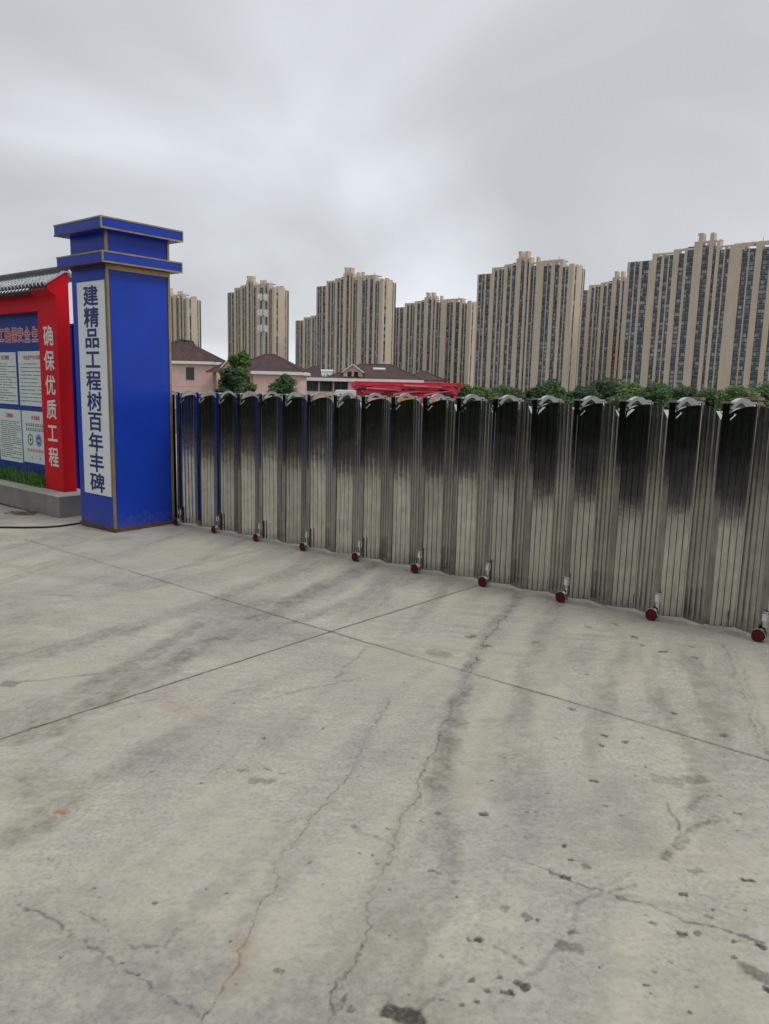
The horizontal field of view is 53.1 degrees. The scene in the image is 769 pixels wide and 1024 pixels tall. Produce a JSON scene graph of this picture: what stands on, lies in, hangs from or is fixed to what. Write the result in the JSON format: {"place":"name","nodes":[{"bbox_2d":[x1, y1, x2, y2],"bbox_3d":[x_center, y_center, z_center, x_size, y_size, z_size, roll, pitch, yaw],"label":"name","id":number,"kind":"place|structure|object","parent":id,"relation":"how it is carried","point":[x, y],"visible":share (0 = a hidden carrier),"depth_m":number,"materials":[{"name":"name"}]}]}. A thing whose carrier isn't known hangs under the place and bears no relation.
{"place":"outdoors","nodes":[
{"label":"outdoors","id":0,"kind":"place"},
{"bbox_2d":[171,338,194,344],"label":"broadleaf tree","id":1,"kind":"object","parent":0,"point":[182,340],"visible":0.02,"depth_m":146.78,"materials":[{"name":"green plant"}]},
{"bbox_2d":[170,288,200,347],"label":"apartment tower","id":2,"kind":"structure","parent":0,"point":[185,310],"depth_m":863.42,"materials":[{"name":"brown"}]},
{"bbox_2d":[171,342,225,408],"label":"pink house","id":3,"kind":"structure","parent":0,"point":[192,364],"depth_m":110.56,"materials":[{"name":"pink paint"}]},
{"bbox_2d":[186,367,193,379],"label":"window","id":4,"kind":"structure","parent":3,"relation":"in","point":[189,370],"depth_m":110.34,"materials":[{"name":"grey"}]},
{"bbox_2d":[227,276,288,360],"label":"apartment tower","id":5,"kind":"structure","parent":0,"point":[243,306],"depth_m":757.93,"materials":[{"name":"brown"}]},
{"bbox_2d":[206,354,310,398],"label":"pink house","id":6,"kind":"structure","parent":0,"point":[265,371],"depth_m":102.84,"materials":[{"name":"pink paint"}]},
{"bbox_2d":[295,315,315,368],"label":"apartment tower","id":7,"kind":"structure","parent":0,"point":[305,343],"depth_m":1109.88,"materials":[{"name":"brown"}]},
{"bbox_2d":[316,267,395,373],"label":"apartment tower","id":8,"kind":"structure","parent":0,"point":[355,319],"depth_m":687.67,"materials":[{"name":"brown"}]},
{"bbox_2d":[305,363,447,401],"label":"low building","id":9,"kind":"structure","parent":0,"point":[317,381],"depth_m":120.50,"materials":[{"name":"red tile"}]},
{"bbox_2d":[307,381,317,390],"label":"window","id":10,"kind":"structure","parent":9,"relation":"in","point":[311,385],"depth_m":120.42,"materials":[{"name":"grey glass"}]},
{"bbox_2d":[320,381,332,390],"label":"window","id":11,"kind":"structure","parent":9,"relation":"in","point":[324,385],"depth_m":120.42,"materials":[{"name":"grey glass"}]},
{"bbox_2d":[321,369,332,376],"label":"solar heater","id":12,"kind":"object","parent":9,"relation":"on","point":[326,372],"visible":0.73,"depth_m":123.78,"materials":[{"name":"white metal"}]},
{"bbox_2d":[334,381,347,390],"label":"window","id":13,"kind":"structure","parent":9,"relation":"in","point":[338,385],"depth_m":120.39,"materials":[{"name":"grey"}]},
{"bbox_2d":[0,446,768,1023],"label":"concrete yard","id":14,"kind":"structure","parent":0,"point":[244,778],"depth_m":3.13,"materials":[{"name":"grey concrete"}]},
{"bbox_2d":[5,511,38,514],"bbox_3d":[-4.544,0.005,9.740,0.600,0.048,0.206,3,10,10],"label":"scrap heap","id":15,"kind":"object","parent":14,"relation":"on","point":[25,512],"visible":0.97,"depth_m":9.70,"materials":[{"name":"brown"}]},
{"bbox_2d":[0,522,79,527],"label":"power cable","id":16,"kind":"object","parent":14,"relation":"on","point":[39,526],"visible":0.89,"depth_m":8.80,"materials":[{"name":"black rubber"}]},
{"bbox_2d":[0,267,80,517],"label":"notice wall","id":17,"kind":"structure","parent":14,"relation":"on","point":[36,414],"depth_m":9.94,"materials":[{"name":"red paint"}]},
{"bbox_2d":[0,466,45,487],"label":"grass","id":18,"kind":"structure","parent":17,"relation":"on","point":[21,477],"depth_m":10.48,"materials":[{"name":"green plant"}]},
{"bbox_2d":[70,324,79,488],"bbox_3d":[-4.315,-1.429,10.970,0.840,2.450,0.090,9,12,39],"label":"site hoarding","id":19,"kind":"object","parent":14,"relation":"on","point":[75,404],"visible":0.09,"depth_m":11.02,"materials":[{"name":"blue metal"}]},
{"bbox_2d":[53,215,182,532],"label":"gate pillar","id":20,"kind":"structure","parent":14,"relation":"on","point":[122,270],"depth_m":8.53,"materials":[{"name":"blue metal"}]},
{"bbox_2d":[172,390,768,641],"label":"folding gate","id":21,"kind":"structure","parent":14,"relation":"on","point":[651,509],"depth_m":6.20,"materials":[{"name":"metal"}]},
{"bbox_2d":[688,397,705,405],"bbox_3d":[3.673,-0.609,9.210,0.156,1.514,0.156,9,12,39],"label":"capped post","id":22,"kind":"object","parent":14,"relation":"on","point":[702,399],"visible":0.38,"depth_m":9.03,"materials":[{"name":"beige concrete"}]},
{"bbox_2d":[735,397,764,407],"bbox_3d":[4.303,-0.607,9.208,0.260,1.518,0.260,9,12,39],"label":"capped post","id":23,"kind":"object","parent":14,"relation":"on","point":[758,400],"visible":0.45,"depth_m":8.99,"materials":[{"name":"beige concrete"}]},
{"bbox_2d":[0,0,768,363],"label":"sky","id":24,"kind":"structure","parent":0,"point":[422,146],"materials":[{"name":"grey"}]},
{"bbox_2d":[394,292,475,387],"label":"apartment tower","id":25,"kind":"structure","parent":0,"point":[434,336],"depth_m":856.35,"materials":[{"name":"brown"}]},
{"bbox_2d":[473,251,584,392],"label":"apartment tower","id":26,"kind":"structure","parent":0,"point":[528,325],"depth_m":586.35,"materials":[{"name":"brown"}]},
{"bbox_2d":[578,271,626,386],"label":"apartment tower","id":27,"kind":"structure","parent":0,"point":[602,329],"depth_m":686.15,"materials":[{"name":"brown"}]},
{"bbox_2d":[619,232,768,395],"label":"apartment tower","id":28,"kind":"structure","parent":0,"point":[696,315],"depth_m":507.95,"materials":[{"name":"brown"}]},
{"label":"site ground","id":29,"kind":"structure","parent":0,"visible":0},
{"bbox_2d":[214,367,245,397],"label":"broadleaf tree","id":30,"kind":"object","parent":29,"relation":"on","point":[230,379],"visible":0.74,"depth_m":88.01,"materials":[{"name":"green plant"}]},
{"bbox_2d":[227,350,257,394],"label":"broadleaf tree","id":31,"kind":"object","parent":29,"relation":"on","point":[241,362],"visible":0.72,"depth_m":90.22,"materials":[{"name":"green plant"}]},
{"bbox_2d":[257,293,267,354],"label":"telecom mast","id":32,"kind":"object","parent":29,"relation":"on","point":[262,328],"visible":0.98,"depth_m":253.06,"materials":[{"name":"silver metal"}]},
{"bbox_2d":[267,373,298,399],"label":"round bush","id":33,"kind":"object","parent":29,"relation":"on","point":[284,383],"visible":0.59,"depth_m":86.48,"materials":[{"name":"green plant"}]},
{"bbox_2d":[335,381,462,403],"bbox_3d":[1.019,-8.277,62.210,10.366,4.437,2.600,2,9,3],"label":"pump truck","id":34,"kind":"object","parent":29,"relation":"on","point":[389,389],"visible":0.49,"depth_m":61.19,"materials":[{"name":"red metal"}]},
{"bbox_2d":[440,383,487,403],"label":"broadleaf tree","id":35,"kind":"object","parent":29,"relation":"on","point":[465,390],"visible":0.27,"depth_m":102.01,"materials":[{"name":"green plant"}]},
{"bbox_2d":[470,385,502,404],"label":"broadleaf tree","id":36,"kind":"object","parent":29,"relation":"on","point":[488,394],"visible":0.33,"depth_m":115.02,"materials":[{"name":"green plant"}]},
{"bbox_2d":[490,384,523,403],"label":"broadleaf tree","id":37,"kind":"object","parent":29,"relation":"on","point":[502,390],"visible":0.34,"depth_m":119.45,"materials":[{"name":"green plant"}]},
{"bbox_2d":[509,384,557,406],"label":"broadleaf tree","id":38,"kind":"object","parent":29,"relation":"on","point":[539,391],"visible":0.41,"depth_m":109.77,"materials":[{"name":"green plant"}]},
{"bbox_2d":[530,378,574,406],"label":"broadleaf tree","id":39,"kind":"object","parent":29,"relation":"on","point":[558,392],"visible":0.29,"depth_m":113.70,"materials":[{"name":"green plant"}]},
{"bbox_2d":[567,385,601,406],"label":"broadleaf tree","id":40,"kind":"object","parent":29,"relation":"on","point":[579,392],"visible":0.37,"depth_m":116.83,"materials":[{"name":"green plant"}]},
{"bbox_2d":[590,376,623,406],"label":"broadleaf tree","id":41,"kind":"object","parent":29,"relation":"on","point":[605,389],"visible":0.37,"depth_m":121.65,"materials":[{"name":"green plant"}]},
{"bbox_2d":[607,381,644,408],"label":"broadleaf tree","id":42,"kind":"object","parent":29,"relation":"on","point":[629,391],"visible":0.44,"depth_m":115.16,"materials":[{"name":"green plant"}]},
{"bbox_2d":[631,381,678,409],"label":"broadleaf tree","id":43,"kind":"object","parent":29,"relation":"on","point":[657,393],"visible":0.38,"depth_m":109.36,"materials":[{"name":"green plant"}]},
{"bbox_2d":[668,384,699,407],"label":"broadleaf tree","id":44,"kind":"object","parent":29,"relation":"on","point":[677,394],"visible":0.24,"depth_m":115.59,"materials":[{"name":"green plant"}]},
{"bbox_2d":[692,387,723,407],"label":"broadleaf tree","id":45,"kind":"object","parent":29,"relation":"on","point":[709,393],"visible":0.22,"depth_m":111.64,"materials":[{"name":"green plant"}]},
{"bbox_2d":[714,384,768,410],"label":"broadleaf tree","id":46,"kind":"object","parent":29,"relation":"on","point":[731,393],"visible":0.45,"depth_m":103.51,"materials":[{"name":"green plant"}]},
{"bbox_2d":[747,381,768,406],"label":"broadleaf tree","id":47,"kind":"object","parent":29,"relation":"on","point":[763,390],"visible":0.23,"depth_m":107.58,"materials":[{"name":"green plant"}]}
]}

